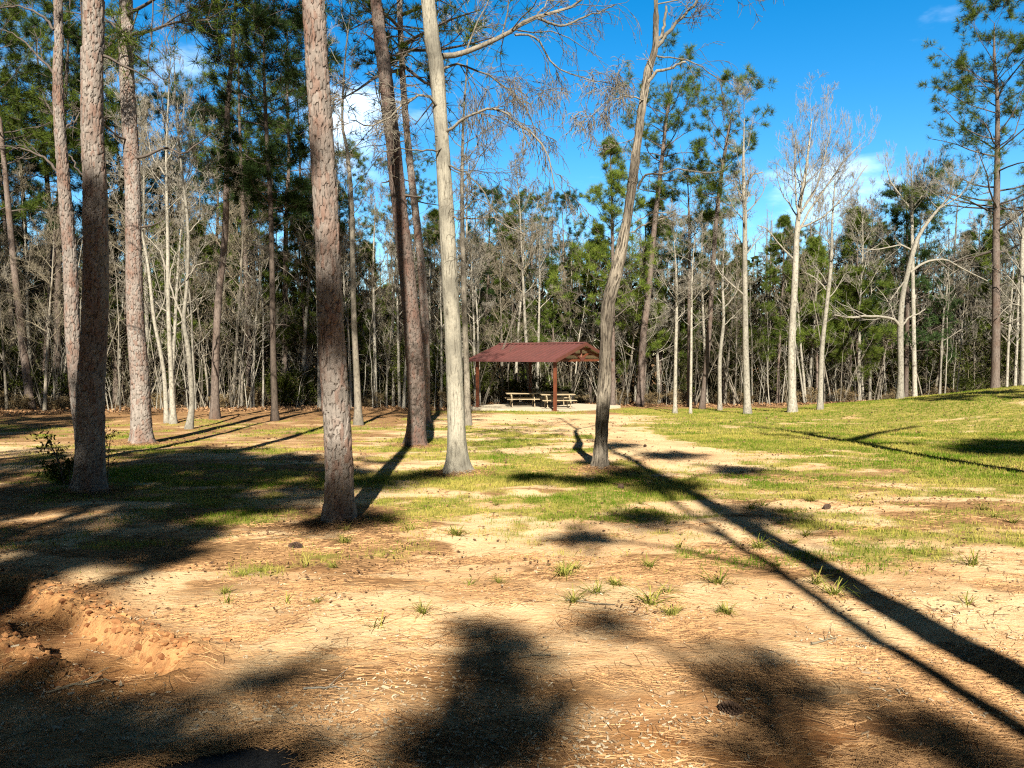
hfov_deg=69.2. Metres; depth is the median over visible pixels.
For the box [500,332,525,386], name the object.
sapling
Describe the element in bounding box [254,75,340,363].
pine tree
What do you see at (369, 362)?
sapling
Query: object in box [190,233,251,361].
pine tree
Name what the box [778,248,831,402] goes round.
sapling
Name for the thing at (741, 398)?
evergreen shrub
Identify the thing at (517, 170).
hardwood tree
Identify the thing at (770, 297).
wood
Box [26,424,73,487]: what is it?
holly shrub
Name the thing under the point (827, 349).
sapling
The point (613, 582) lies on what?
grass tuft
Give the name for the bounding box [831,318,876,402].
sapling
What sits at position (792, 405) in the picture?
hardwood tree
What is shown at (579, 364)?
sapling
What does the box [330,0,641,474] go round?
hardwood tree
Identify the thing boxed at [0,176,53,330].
hardwood tree
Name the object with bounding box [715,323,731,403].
sapling
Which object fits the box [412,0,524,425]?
hardwood tree
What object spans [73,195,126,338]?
hardwood tree
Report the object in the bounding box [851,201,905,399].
hardwood tree
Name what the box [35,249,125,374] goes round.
sapling
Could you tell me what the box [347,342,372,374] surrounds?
evergreen shrub
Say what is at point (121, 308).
hardwood tree
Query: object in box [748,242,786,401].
hardwood tree
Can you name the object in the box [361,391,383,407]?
evergreen shrub
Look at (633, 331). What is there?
hardwood tree
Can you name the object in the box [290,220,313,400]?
hardwood tree
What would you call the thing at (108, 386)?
evergreen shrub
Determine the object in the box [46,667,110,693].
fallen stick
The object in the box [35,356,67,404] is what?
sapling
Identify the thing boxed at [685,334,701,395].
sapling
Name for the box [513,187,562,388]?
hardwood tree
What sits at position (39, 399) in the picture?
sapling
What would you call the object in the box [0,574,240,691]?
dirt clods
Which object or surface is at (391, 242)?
hardwood tree
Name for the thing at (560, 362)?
sapling
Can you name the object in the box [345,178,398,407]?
hardwood tree
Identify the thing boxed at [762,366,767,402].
sapling
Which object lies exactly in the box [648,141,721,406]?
pine tree
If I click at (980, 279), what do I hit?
hardwood tree
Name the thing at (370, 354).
sapling
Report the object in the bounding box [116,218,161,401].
hardwood tree
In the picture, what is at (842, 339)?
hardwood tree
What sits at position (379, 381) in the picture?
sapling
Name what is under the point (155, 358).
sapling
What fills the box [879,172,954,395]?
hardwood tree
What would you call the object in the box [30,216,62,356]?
hardwood tree
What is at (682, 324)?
pine tree
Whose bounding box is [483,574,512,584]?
grass tuft
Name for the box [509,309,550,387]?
pine tree
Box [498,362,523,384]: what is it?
evergreen shrub
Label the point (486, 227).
pine tree
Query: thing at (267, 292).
pine tree
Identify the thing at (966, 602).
grass tuft
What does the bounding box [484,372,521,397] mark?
evergreen shrub
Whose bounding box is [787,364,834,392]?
evergreen shrub
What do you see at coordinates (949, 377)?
evergreen shrub
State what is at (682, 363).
evergreen shrub
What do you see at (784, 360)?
sapling
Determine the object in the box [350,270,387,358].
hardwood tree
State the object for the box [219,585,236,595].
grass tuft
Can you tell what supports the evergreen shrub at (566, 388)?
on the ground at (624, 435)
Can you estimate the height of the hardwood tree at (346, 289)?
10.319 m
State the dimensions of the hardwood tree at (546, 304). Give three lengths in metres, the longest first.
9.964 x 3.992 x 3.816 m
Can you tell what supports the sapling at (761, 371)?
on the ground at (624, 435)
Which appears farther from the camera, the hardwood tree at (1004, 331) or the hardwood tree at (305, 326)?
the hardwood tree at (1004, 331)
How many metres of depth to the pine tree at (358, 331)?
39.78 m
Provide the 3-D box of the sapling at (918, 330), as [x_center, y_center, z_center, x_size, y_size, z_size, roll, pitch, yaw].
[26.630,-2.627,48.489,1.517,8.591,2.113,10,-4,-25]
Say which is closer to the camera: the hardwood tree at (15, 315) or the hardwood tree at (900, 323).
the hardwood tree at (900, 323)
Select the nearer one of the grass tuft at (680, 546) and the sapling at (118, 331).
the grass tuft at (680, 546)
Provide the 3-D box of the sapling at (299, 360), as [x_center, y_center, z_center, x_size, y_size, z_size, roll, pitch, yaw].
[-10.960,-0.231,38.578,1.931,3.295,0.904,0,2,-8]
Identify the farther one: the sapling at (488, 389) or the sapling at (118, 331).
the sapling at (488, 389)
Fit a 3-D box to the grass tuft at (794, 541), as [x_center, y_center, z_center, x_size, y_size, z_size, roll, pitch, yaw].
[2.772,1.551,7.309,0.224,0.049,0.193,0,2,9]
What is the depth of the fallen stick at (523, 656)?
4.32 m
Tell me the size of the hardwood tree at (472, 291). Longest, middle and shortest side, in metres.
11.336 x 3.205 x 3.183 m
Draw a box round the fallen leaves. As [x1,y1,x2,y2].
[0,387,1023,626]
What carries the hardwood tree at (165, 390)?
on the ground at (624, 435)
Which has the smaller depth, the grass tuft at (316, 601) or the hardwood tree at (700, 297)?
the grass tuft at (316, 601)
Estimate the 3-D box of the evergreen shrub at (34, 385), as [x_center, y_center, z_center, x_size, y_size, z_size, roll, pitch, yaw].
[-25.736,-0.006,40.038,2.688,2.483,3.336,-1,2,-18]
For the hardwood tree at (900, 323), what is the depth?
36.80 m
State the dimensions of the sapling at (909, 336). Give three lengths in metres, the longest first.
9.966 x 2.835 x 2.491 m
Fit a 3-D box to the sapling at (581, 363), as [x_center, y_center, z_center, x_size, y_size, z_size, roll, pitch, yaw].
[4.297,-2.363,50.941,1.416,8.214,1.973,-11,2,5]
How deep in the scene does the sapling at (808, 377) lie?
45.41 m
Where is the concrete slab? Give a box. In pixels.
[471,401,620,411]
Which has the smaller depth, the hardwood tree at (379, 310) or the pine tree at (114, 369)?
the pine tree at (114, 369)
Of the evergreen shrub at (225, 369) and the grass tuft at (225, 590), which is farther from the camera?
the evergreen shrub at (225, 369)
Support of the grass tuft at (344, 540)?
on the ground at (624, 435)
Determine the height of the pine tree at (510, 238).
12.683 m
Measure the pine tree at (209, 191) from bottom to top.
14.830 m
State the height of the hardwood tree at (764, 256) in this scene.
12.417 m
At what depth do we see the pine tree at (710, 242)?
52.29 m
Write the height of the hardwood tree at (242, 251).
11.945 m
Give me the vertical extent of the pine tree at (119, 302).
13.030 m
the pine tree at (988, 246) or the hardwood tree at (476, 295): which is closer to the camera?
the hardwood tree at (476, 295)
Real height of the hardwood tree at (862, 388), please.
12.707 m
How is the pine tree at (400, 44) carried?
on the ground at (624, 435)
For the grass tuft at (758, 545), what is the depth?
7.07 m
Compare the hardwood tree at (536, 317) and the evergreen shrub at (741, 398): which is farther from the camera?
the hardwood tree at (536, 317)
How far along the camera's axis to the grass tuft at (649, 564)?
6.32 m
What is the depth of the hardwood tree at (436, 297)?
47.28 m
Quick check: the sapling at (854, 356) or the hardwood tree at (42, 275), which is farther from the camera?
the sapling at (854, 356)
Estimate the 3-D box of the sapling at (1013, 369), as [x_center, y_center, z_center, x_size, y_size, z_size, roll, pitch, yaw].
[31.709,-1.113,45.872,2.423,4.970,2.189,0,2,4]
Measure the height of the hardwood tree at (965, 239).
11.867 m
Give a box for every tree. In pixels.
[0,0,79,410]
[0,0,79,445]
[0,0,80,397]
[0,0,119,407]
[0,1,52,407]
[0,14,71,327]
[0,92,50,399]
[0,138,33,256]
[0,157,55,377]
[0,158,43,255]
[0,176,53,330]
[0,178,34,313]
[0,193,81,410]
[0,208,51,356]
[0,231,35,409]
[0,263,37,358]
[0,264,20,289]
[0,290,20,369]
[1,274,32,368]
[2,0,120,408]
[3,244,51,361]
[4,246,52,403]
[7,0,152,284]
[19,260,63,368]
[27,218,82,404]
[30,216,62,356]
[30,237,69,403]
[31,178,82,316]
[33,220,82,334]
[35,216,126,348]
[36,263,79,338]
[38,0,154,308]
[44,25,155,403]
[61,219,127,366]
[62,205,125,319]
[63,0,255,444]
[67,0,157,495]
[70,49,160,259]
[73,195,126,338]
[79,169,170,404]
[104,9,199,422]
[107,171,124,402]
[107,216,160,405]
[108,94,191,377]
[109,124,181,279]
[109,135,229,402]
[110,188,200,405]
[115,0,208,423]
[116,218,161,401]
[122,53,206,362]
[124,159,184,366]
[126,217,213,407]
[138,80,215,401]
[140,0,231,428]
[142,253,183,338]
[148,200,162,389]
[149,172,230,405]
[149,277,172,389]
[153,217,231,391]
[159,0,365,420]
[160,191,225,407]
[170,236,234,395]
[172,96,253,394]
[178,148,258,343]
[187,4,307,406]
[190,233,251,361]
[191,123,258,393]
[192,103,270,399]
[192,192,279,405]
[193,0,279,418]
[193,151,297,392]
[205,56,283,368]
[209,168,276,406]
[212,261,243,373]
[220,219,294,407]
[220,232,266,396]
[227,227,291,403]
[232,110,308,399]
[234,0,346,405]
[239,234,302,366]
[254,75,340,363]
[260,249,308,359]
[262,138,340,405]
[265,204,316,404]
[276,237,304,313]
[279,258,316,401]
[280,160,349,407]
[288,198,364,349]
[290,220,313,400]
[293,139,373,274]
[293,186,359,351]
[294,0,553,422]
[297,217,372,355]
[298,215,367,336]
[300,191,358,303]
[302,0,358,526]
[313,217,368,407]
[327,0,397,424]
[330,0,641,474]
[334,137,380,401]
[340,238,366,355]
[344,293,383,401]
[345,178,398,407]
[346,241,396,397]
[346,275,389,399]
[349,225,384,396]
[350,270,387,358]
[354,0,427,445]
[368,213,400,406]
[368,260,402,405]
[369,148,435,404]
[372,189,430,407]
[376,282,404,372]
[384,153,438,273]
[386,216,439,407]
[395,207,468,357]
[399,213,441,404]
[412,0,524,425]
[415,229,458,407]
[420,244,460,341]
[428,245,469,403]
[429,237,492,358]
[430,150,501,374]
[430,300,473,383]
[434,230,498,356]
[445,295,494,379]
[456,219,492,405]
[456,235,493,324]
[457,218,494,402]
[459,220,509,401]
[465,180,517,404]
[469,210,502,291]
[471,247,509,402]
[478,212,556,401]
[479,238,536,394]
[481,244,528,402]
[483,197,546,401]
[485,196,534,326]
[488,144,550,400]
[496,264,537,401]
[498,209,551,400]
[509,189,559,341]
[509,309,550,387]
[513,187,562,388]
[530,186,590,390]
[530,238,569,370]
[534,276,576,364]
[535,263,575,401]
[540,244,579,382]
[543,264,591,395]
[546,134,661,404]
[547,248,591,338]
[547,265,582,376]
[557,221,618,402]
[559,0,783,470]
[565,219,600,398]
[565,264,640,361]
[583,235,628,326]
[590,261,651,395]
[597,213,684,351]
[613,28,730,406]
[615,245,682,403]
[615,277,649,402]
[616,238,659,402]
[616,245,653,404]
[621,217,704,402]
[625,250,696,402]
[628,196,698,402]
[645,200,713,413]
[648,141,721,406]
[652,241,676,324]
[661,274,703,400]
[665,211,720,413]
[665,242,700,323]
[666,214,738,401]
[667,273,709,402]
[671,192,733,403]
[673,229,704,381]
[680,211,741,391]
[681,63,778,408]
[691,265,721,337]
[693,251,756,395]
[694,235,758,404]
[701,205,759,409]
[702,243,766,403]
[710,276,763,404]
[712,76,783,413]
[731,258,763,309]
[732,298,765,372]
[737,214,814,403]
[739,281,774,401]
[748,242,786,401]
[749,260,771,391]
[755,240,791,341]
[758,70,880,412]
[772,259,809,351]
[774,224,816,398]
[774,253,846,385]
[775,225,821,403]
[778,255,809,324]
[783,234,852,401]
[788,191,847,391]
[800,228,842,347]
[801,141,856,409]
[811,146,998,398]
[814,183,869,399]
[817,205,904,400]
[817,252,854,401]
[819,271,885,400]
[822,244,896,389]
[834,193,876,386]
[836,172,898,399]
[837,247,888,400]
[848,176,963,396]
[851,177,918,398]
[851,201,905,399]
[864,291,920,395]
[868,196,921,376]
[868,221,896,393]
[872,0,1023,388]
[872,247,917,399]
[876,140,954,396]
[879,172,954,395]
[888,296,938,383]
[894,228,938,319]
[898,196,949,355]
[909,243,947,359]
[917,243,980,393]
[919,310,953,369]
[920,244,957,372]
[924,207,981,393]
[933,254,978,384]
[936,234,979,377]
[936,273,990,387]
[937,310,979,375]
[944,188,1002,374]
[957,228,987,352]
[957,228,1019,356]
[965,202,1020,385]
[970,207,1021,364]
[972,230,1019,341]
[973,204,1021,386]
[985,180,1023,385]
[989,255,1019,377]
[1000,195,1021,295]
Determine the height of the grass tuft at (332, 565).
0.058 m
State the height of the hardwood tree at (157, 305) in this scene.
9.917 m
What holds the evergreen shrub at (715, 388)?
on the ground at (624, 435)
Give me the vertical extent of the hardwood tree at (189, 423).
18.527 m
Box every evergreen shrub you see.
[0,368,20,393]
[0,388,8,406]
[2,391,33,409]
[6,367,23,400]
[7,362,41,401]
[8,358,69,402]
[42,395,69,411]
[61,394,70,409]
[105,353,129,401]
[108,339,158,399]
[151,392,162,406]
[151,394,178,407]
[155,368,183,400]
[175,346,238,397]
[178,338,244,402]
[208,390,240,407]
[219,346,260,404]
[223,357,280,394]
[235,385,270,406]
[255,367,296,405]
[256,354,295,401]
[258,362,316,406]
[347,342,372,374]
[351,368,390,402]
[353,360,402,397]
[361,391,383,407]
[366,373,406,403]
[379,337,439,405]
[430,390,439,405]
[433,365,445,391]
[436,384,475,405]
[443,377,471,403]
[462,331,496,395]
[470,366,500,394]
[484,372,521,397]
[491,385,522,402]
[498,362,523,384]
[509,372,563,401]
[520,387,550,402]
[539,382,575,402]
[542,363,565,388]
[565,375,596,398]
[574,395,591,403]
[579,370,597,396]
[615,388,632,404]
[644,390,663,405]
[648,383,663,397]
[653,344,694,402]
[665,387,694,405]
[683,382,700,400]
[692,360,717,400]
[702,329,758,401]
[711,391,731,402]
[716,358,759,402]
[735,391,754,404]
[754,378,782,400]
[755,332,808,401]
[763,356,813,396]
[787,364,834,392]
[796,385,817,403]
[830,385,859,401]
[854,368,877,399]
[864,378,893,399]
[879,391,895,398]
[882,350,931,393]
[890,387,917,396]
[917,370,936,395]
[921,339,977,391]
[921,384,958,394]
[932,371,989,391]
[956,332,1019,388]
[965,358,987,388]
[984,346,1019,386]
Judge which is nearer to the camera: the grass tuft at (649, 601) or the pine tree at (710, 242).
the grass tuft at (649, 601)
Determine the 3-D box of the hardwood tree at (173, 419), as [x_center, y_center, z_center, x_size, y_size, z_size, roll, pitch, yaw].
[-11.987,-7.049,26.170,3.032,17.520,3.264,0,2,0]
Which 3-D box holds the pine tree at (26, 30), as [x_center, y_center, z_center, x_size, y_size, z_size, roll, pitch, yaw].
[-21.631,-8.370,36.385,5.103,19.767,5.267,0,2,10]
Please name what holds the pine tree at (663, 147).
on the ground at (624, 435)
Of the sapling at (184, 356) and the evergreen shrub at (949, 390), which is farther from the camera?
the evergreen shrub at (949, 390)
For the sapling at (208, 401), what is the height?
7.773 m
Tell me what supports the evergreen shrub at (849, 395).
on the ground at (624, 435)
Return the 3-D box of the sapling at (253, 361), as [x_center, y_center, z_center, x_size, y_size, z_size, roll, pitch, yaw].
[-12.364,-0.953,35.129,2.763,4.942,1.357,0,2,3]
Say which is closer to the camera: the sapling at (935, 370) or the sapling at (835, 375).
the sapling at (835, 375)
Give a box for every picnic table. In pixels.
[505,393,540,406]
[536,391,568,404]
[540,394,576,408]
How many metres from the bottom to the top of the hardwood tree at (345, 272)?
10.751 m
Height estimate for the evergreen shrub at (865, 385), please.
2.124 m
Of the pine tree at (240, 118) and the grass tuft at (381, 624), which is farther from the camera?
the pine tree at (240, 118)
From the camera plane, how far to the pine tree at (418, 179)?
45.22 m
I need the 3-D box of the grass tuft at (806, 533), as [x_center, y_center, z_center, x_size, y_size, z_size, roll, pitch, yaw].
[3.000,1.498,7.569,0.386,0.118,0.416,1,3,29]
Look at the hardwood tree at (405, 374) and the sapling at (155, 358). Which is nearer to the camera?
the sapling at (155, 358)
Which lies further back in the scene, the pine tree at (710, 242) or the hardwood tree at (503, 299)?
the pine tree at (710, 242)
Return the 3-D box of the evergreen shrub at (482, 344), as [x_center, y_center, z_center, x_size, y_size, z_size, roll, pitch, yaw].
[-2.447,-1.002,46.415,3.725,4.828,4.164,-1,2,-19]
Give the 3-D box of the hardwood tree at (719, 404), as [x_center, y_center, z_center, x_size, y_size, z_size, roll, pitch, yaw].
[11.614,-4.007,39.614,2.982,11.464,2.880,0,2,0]
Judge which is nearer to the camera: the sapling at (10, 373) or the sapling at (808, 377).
the sapling at (10, 373)
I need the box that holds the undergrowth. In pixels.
[0,282,1019,410]
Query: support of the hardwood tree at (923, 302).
on the ground at (624, 435)
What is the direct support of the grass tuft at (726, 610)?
on the ground at (624, 435)
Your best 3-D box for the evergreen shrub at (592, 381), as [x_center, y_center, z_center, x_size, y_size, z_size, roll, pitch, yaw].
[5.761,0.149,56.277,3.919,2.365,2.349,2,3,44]
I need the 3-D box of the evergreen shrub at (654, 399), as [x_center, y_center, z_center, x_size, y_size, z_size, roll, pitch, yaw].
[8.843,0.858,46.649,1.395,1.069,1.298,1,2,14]
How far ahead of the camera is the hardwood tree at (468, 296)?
46.68 m
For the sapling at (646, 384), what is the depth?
48.88 m
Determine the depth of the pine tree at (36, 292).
48.63 m
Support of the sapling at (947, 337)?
on the ground at (624, 435)
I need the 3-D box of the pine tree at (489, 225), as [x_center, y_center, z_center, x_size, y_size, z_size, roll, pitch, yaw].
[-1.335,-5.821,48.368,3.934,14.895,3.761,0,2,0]
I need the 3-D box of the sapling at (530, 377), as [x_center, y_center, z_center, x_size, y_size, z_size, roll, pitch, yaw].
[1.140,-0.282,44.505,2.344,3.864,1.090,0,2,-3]
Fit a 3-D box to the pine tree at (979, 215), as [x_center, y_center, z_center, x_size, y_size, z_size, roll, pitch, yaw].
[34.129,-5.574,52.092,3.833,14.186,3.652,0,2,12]
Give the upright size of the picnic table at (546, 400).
0.778 m
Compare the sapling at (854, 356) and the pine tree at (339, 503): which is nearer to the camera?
the pine tree at (339, 503)
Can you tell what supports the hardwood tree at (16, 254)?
on the ground at (624, 435)
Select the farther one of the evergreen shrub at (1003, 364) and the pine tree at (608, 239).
the pine tree at (608, 239)
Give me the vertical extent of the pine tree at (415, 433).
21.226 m
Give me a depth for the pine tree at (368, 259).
49.30 m
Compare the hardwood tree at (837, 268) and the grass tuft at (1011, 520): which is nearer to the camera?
the grass tuft at (1011, 520)
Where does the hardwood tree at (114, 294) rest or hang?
on the ground at (624, 435)
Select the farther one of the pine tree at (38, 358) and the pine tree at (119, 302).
the pine tree at (38, 358)
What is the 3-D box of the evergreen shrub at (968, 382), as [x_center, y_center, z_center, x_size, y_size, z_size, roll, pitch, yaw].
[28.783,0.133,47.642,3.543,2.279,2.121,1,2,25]
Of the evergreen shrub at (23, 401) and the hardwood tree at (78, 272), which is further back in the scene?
the hardwood tree at (78, 272)
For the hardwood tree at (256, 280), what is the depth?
41.44 m
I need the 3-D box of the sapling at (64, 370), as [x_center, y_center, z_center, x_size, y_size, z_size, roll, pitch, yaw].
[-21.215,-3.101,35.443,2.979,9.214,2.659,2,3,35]
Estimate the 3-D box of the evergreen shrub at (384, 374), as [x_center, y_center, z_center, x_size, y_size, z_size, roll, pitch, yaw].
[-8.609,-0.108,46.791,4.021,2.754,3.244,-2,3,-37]
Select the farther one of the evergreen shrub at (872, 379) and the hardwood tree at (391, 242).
the evergreen shrub at (872, 379)
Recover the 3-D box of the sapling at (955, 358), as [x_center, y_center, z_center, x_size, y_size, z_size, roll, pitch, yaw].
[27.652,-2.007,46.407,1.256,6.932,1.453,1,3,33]
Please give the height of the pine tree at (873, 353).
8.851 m
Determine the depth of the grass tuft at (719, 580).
5.82 m
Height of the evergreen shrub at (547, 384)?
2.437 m
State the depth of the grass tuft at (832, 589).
5.57 m
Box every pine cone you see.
[288,542,302,548]
[718,700,743,715]
[823,504,830,509]
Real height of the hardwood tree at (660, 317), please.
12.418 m
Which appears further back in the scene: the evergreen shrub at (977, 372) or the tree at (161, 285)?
the evergreen shrub at (977, 372)
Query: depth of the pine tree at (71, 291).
13.82 m
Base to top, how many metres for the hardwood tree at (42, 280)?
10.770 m
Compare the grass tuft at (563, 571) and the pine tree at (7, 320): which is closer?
the grass tuft at (563, 571)
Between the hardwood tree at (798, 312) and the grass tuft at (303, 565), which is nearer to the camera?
the grass tuft at (303, 565)
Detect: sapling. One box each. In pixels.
[0,251,36,389]
[0,252,42,397]
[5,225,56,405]
[5,298,55,408]
[29,213,49,365]
[30,238,108,394]
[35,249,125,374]
[35,303,66,408]
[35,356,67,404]
[80,291,81,328]
[105,352,129,404]
[105,366,125,409]
[105,422,120,483]
[108,241,124,411]
[109,285,171,407]
[116,338,129,383]
[117,288,178,395]
[120,282,198,407]
[120,297,175,384]
[143,255,239,407]
[144,283,181,350]
[144,290,166,358]
[146,200,229,409]
[150,365,168,409]
[153,244,249,407]
[157,282,189,408]
[164,331,183,403]
[172,284,236,396]
[175,344,209,407]
[200,289,269,408]
[201,315,254,400]
[207,266,281,405]
[223,314,280,408]
[225,263,269,407]
[226,215,299,406]
[265,274,316,392]
[275,234,315,372]
[285,349,314,385]
[288,340,312,404]
[294,258,362,409]
[296,353,311,407]
[314,255,377,335]
[346,262,372,402]
[359,311,378,406]
[360,308,383,403]
[360,317,378,405]
[375,292,407,396]
[376,325,391,406]
[377,355,385,403]
[430,328,443,409]
[462,308,508,405]
[467,268,535,404]
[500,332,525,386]
[503,287,529,402]
[509,320,545,398]
[524,362,541,402]
[550,362,577,402]
[551,296,600,402]
[553,270,596,402]
[558,332,567,402]
[561,305,587,402]
[579,313,630,401]
[583,361,596,395]
[615,334,639,405]
[615,347,638,404]
[645,357,655,394]
[656,355,679,405]
[657,360,667,403]
[659,330,679,401]
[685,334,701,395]
[693,299,741,406]
[696,296,742,403]
[706,312,741,403]
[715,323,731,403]
[726,272,773,401]
[727,335,742,382]
[749,344,770,403]
[755,339,775,403]
[757,295,780,403]
[760,253,814,402]
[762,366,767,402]
[773,343,810,402]
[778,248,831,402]
[779,274,801,402]
[780,292,815,380]
[781,343,800,400]
[801,356,815,404]
[805,291,839,401]
[813,327,839,372]
[824,359,839,400]
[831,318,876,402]
[835,318,860,400]
[873,362,887,398]
[874,267,919,399]
[875,252,922,395]
[910,292,932,395]
[921,329,966,392]
[926,284,988,390]
[930,258,954,393]
[944,306,965,390]
[945,300,976,392]
[965,288,983,370]
[1001,340,1019,385]
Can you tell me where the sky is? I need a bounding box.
[0,0,1023,353]
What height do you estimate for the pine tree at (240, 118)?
20.402 m
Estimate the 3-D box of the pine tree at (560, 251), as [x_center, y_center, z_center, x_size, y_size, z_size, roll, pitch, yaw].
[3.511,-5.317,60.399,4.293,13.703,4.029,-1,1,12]
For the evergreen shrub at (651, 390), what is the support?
on the ground at (624, 435)
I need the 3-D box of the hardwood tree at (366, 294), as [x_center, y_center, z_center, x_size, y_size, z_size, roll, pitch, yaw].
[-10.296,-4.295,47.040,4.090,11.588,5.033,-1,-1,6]
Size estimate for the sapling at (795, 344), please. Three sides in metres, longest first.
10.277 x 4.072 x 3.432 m
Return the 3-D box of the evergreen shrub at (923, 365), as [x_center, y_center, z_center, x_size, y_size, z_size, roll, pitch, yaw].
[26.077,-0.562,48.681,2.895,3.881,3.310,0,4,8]
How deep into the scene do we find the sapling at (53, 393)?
32.44 m
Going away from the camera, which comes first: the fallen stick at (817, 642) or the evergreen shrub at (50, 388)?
the fallen stick at (817, 642)
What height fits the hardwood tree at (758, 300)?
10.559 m
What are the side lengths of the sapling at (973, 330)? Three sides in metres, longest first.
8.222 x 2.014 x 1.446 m
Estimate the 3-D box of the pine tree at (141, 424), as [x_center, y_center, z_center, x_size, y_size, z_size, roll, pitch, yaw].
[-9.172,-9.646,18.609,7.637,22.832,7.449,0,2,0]
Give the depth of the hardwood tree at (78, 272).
40.21 m
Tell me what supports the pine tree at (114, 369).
on the ground at (624, 435)
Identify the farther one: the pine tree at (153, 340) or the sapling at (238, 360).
the pine tree at (153, 340)
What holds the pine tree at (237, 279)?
on the ground at (624, 435)
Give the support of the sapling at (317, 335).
on the ground at (624, 435)
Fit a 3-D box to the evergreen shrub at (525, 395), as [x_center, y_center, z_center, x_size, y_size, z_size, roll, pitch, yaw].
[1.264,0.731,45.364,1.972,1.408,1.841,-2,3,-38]
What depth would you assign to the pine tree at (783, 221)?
46.17 m
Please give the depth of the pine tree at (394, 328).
54.17 m
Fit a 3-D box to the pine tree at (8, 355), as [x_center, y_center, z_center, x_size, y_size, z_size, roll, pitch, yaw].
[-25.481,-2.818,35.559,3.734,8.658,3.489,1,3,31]
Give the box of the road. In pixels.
[151,746,306,767]
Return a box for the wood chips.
[0,551,1023,767]
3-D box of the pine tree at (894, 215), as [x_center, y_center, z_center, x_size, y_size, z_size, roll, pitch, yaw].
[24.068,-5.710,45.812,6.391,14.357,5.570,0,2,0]
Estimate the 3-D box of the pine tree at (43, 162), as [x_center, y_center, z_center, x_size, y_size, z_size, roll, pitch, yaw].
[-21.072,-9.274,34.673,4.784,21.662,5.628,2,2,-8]
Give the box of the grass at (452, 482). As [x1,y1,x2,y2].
[0,384,1023,580]
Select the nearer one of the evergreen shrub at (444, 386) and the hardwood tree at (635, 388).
the evergreen shrub at (444, 386)
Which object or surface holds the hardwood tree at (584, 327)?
on the ground at (624, 435)
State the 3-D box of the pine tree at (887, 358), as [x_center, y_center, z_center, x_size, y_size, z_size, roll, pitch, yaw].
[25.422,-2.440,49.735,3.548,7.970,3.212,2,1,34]
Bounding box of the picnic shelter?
[469,342,612,410]
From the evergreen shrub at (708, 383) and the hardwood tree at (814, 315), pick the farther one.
the evergreen shrub at (708, 383)
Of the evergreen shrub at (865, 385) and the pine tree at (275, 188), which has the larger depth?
the evergreen shrub at (865, 385)
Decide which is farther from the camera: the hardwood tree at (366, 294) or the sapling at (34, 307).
the hardwood tree at (366, 294)
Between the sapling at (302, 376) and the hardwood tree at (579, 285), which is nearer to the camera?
the sapling at (302, 376)
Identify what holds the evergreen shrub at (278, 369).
on the ground at (624, 435)
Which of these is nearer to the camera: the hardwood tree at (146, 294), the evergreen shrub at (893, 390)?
the hardwood tree at (146, 294)
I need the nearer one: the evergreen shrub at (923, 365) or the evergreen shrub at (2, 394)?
the evergreen shrub at (2, 394)
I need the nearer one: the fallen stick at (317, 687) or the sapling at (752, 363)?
the fallen stick at (317, 687)
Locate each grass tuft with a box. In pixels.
[216,589,240,603]
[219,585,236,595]
[233,569,254,576]
[274,591,295,604]
[294,551,327,567]
[304,596,327,603]
[323,560,340,568]
[330,533,361,545]
[331,521,360,530]
[354,610,392,628]
[369,514,396,522]
[397,521,422,532]
[402,596,442,617]
[442,524,468,536]
[455,577,476,585]
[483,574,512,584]
[537,560,595,578]
[545,584,597,607]
[565,559,589,572]
[571,579,619,596]
[602,575,630,585]
[617,580,683,611]
[628,552,670,571]
[652,600,687,616]
[655,583,680,593]
[660,516,672,524]
[672,537,697,547]
[687,566,750,589]
[711,601,741,617]
[741,497,768,510]
[742,533,780,552]
[747,497,771,505]
[785,537,800,543]
[793,567,843,586]
[794,526,825,536]
[797,572,877,599]
[801,493,822,502]
[941,591,990,605]
[944,546,1004,567]
[970,499,994,510]
[974,506,1005,517]
[995,512,1023,523]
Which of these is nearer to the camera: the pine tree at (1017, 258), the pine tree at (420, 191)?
the pine tree at (420, 191)
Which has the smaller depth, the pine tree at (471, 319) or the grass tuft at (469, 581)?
the grass tuft at (469, 581)
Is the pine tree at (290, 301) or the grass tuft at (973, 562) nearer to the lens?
the grass tuft at (973, 562)
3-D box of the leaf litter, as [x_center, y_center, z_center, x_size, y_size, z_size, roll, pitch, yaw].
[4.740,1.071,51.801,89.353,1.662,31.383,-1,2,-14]
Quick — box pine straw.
[0,440,1023,767]
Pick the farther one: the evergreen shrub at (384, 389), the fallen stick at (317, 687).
the evergreen shrub at (384, 389)
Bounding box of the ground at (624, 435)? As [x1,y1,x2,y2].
[0,361,1023,767]
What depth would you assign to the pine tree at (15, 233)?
43.53 m
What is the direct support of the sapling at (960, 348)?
on the ground at (624, 435)
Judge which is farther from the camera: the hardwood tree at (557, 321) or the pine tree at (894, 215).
the hardwood tree at (557, 321)
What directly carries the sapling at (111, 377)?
on the ground at (624, 435)
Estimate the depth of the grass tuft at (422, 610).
5.08 m
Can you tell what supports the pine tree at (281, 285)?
on the ground at (624, 435)
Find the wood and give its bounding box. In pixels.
[4,196,1019,403]
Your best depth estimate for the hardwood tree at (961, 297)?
45.82 m
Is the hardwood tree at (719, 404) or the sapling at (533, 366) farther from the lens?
the sapling at (533, 366)
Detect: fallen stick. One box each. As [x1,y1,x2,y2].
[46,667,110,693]
[303,668,347,689]
[518,647,550,658]
[567,593,614,605]
[811,624,836,644]
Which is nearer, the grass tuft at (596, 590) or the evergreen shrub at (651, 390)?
the grass tuft at (596, 590)
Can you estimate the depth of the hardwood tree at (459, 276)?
43.69 m
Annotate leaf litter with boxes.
[0,399,882,415]
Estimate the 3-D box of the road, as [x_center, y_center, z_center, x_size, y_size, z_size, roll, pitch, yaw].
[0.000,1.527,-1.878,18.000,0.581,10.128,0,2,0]
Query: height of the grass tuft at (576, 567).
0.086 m

